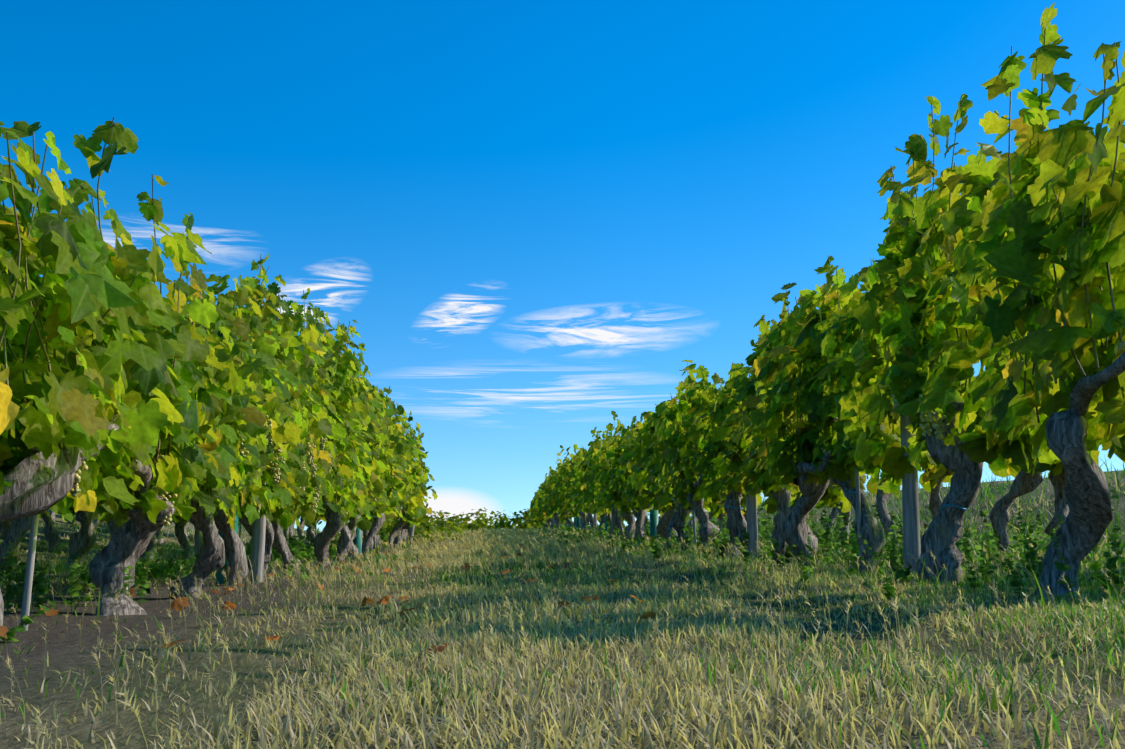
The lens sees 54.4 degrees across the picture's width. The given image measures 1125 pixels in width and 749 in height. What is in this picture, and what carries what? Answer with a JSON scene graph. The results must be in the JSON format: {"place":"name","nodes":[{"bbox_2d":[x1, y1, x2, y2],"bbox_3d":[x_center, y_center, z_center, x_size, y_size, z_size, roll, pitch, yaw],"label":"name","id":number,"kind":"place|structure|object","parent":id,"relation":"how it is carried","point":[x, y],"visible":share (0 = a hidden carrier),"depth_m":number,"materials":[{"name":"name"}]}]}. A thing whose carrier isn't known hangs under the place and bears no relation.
{"place":"outdoors","nodes":[
{"label":"outdoors","id":0,"kind":"place"},
{"bbox_2d":[4,206,1019,495],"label":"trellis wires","id":1,"kind":"object","parent":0,"point":[200,326],"depth_m":5.36,"materials":[{"name":"grey metal"}]},
{"bbox_2d":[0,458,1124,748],"bbox_3d":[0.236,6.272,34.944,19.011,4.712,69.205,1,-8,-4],"label":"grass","id":2,"kind":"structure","parent":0,"point":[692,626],"depth_m":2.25,"materials":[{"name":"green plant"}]},
{"bbox_2d":[0,470,1124,748],"bbox_3d":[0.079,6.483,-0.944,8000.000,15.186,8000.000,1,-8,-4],"label":"ground","id":3,"kind":"structure","parent":0,"point":[64,654],"depth_m":2.50,"materials":[{"name":"green plant"}]},
{"bbox_2d":[49,510,99,524],"bbox_3d":[-7.802,1.290,11.989,0.525,0.884,18.607,1,-8,-4],"label":"vine row","id":4,"kind":"object","parent":3,"relation":"on","point":[52,514],"visible":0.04,"depth_m":18.30,"materials":[{"name":"green plant"}]},
{"bbox_2d":[0,507,194,550],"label":"vine row","id":5,"kind":"object","parent":3,"relation":"on","point":[50,531],"depth_m":12.89,"materials":[{"name":"green plant"}]},
{"bbox_2d":[0,343,326,572],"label":"vine row","id":6,"kind":"object","parent":3,"relation":"on","point":[84,539],"depth_m":8.64,"materials":[{"name":"plant"}]},
{"bbox_2d":[0,121,437,640],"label":"vine row","id":7,"kind":"object","parent":3,"relation":"on","point":[137,383],"depth_m":4.38,"materials":[{"name":"green plant"}]},
{"bbox_2d":[0,117,416,520],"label":"vine shoots","id":8,"kind":"object","parent":7,"relation":"on","point":[4,327],"visible":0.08,"depth_m":3.30,"materials":[{"name":"green plant"}]},
{"bbox_2d":[20,323,401,525],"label":"grape clusters","id":9,"kind":"object","parent":7,"relation":"on","point":[76,490],"visible":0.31,"depth_m":6.54,"materials":[{"name":"green food"}]},
{"bbox_2d":[0,552,658,654],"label":"fallen leaves","id":10,"kind":"object","parent":3,"relation":"on","point":[176,604],"visible":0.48,"depth_m":4.09,"materials":[{"name":"brown plant"}]},
{"bbox_2d":[312,507,549,544],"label":"distant bushes","id":11,"kind":"object","parent":3,"relation":"on","point":[438,525],"visible":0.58,"depth_m":32.95,"materials":[{"name":"green plant"}]},
{"bbox_2d":[216,510,657,584],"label":"vine guard sleeves","id":12,"kind":"object","parent":3,"relation":"on","point":[357,539],"visible":0.19,"depth_m":12.28,"materials":[{"name":"plastic"}]},
{"bbox_2d":[20,411,920,630],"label":"trellis posts","id":13,"kind":"object","parent":3,"relation":"on","point":[911,519],"visible":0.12,"depth_m":5.51,"materials":[{"name":"grey metal"}]},
{"bbox_2d":[524,454,573,528],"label":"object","id":14,"kind":"object","parent":3,"relation":"on","point":[544,505],"depth_m":35.57,"materials":[{"name":"green plant"}]},
{"bbox_2d":[0,488,1124,641],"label":"row weeds","id":15,"kind":"object","parent":3,"relation":"on","point":[901,573],"depth_m":6.03,"materials":[{"name":"green plant"}]},
{"bbox_2d":[551,3,1124,598],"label":"vine row","id":16,"kind":"object","parent":3,"relation":"on","point":[913,305],"depth_m":4.83,"materials":[{"name":"green plant"}]},
{"bbox_2d":[559,28,1122,513],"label":"vine shoots","id":17,"kind":"object","parent":16,"relation":"on","point":[997,282],"visible":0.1,"depth_m":3.86,"materials":[{"name":"green plant"}]},
{"bbox_2d":[725,492,967,514],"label":"vine ties","id":18,"kind":"object","parent":16,"relation":"attached to","point":[866,495],"visible":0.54,"depth_m":4.93,"materials":[{"name":"plastic"}]},
{"bbox_2d":[571,341,1124,518],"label":"grapes","id":19,"kind":"object","parent":16,"relation":"attached to","point":[931,415],"visible":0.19,"depth_m":4.85,"materials":[{"name":"green food"}]},
{"bbox_2d":[597,358,1124,553],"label":"vine row","id":20,"kind":"object","parent":3,"relation":"on","point":[1024,482],"depth_m":9.47,"materials":[{"name":"plant"}]},
{"bbox_2d":[0,0,1124,532],"label":"sky","id":21,"kind":"structure","parent":0,"point":[528,216],"materials":[{"name":"blue"}]}
]}

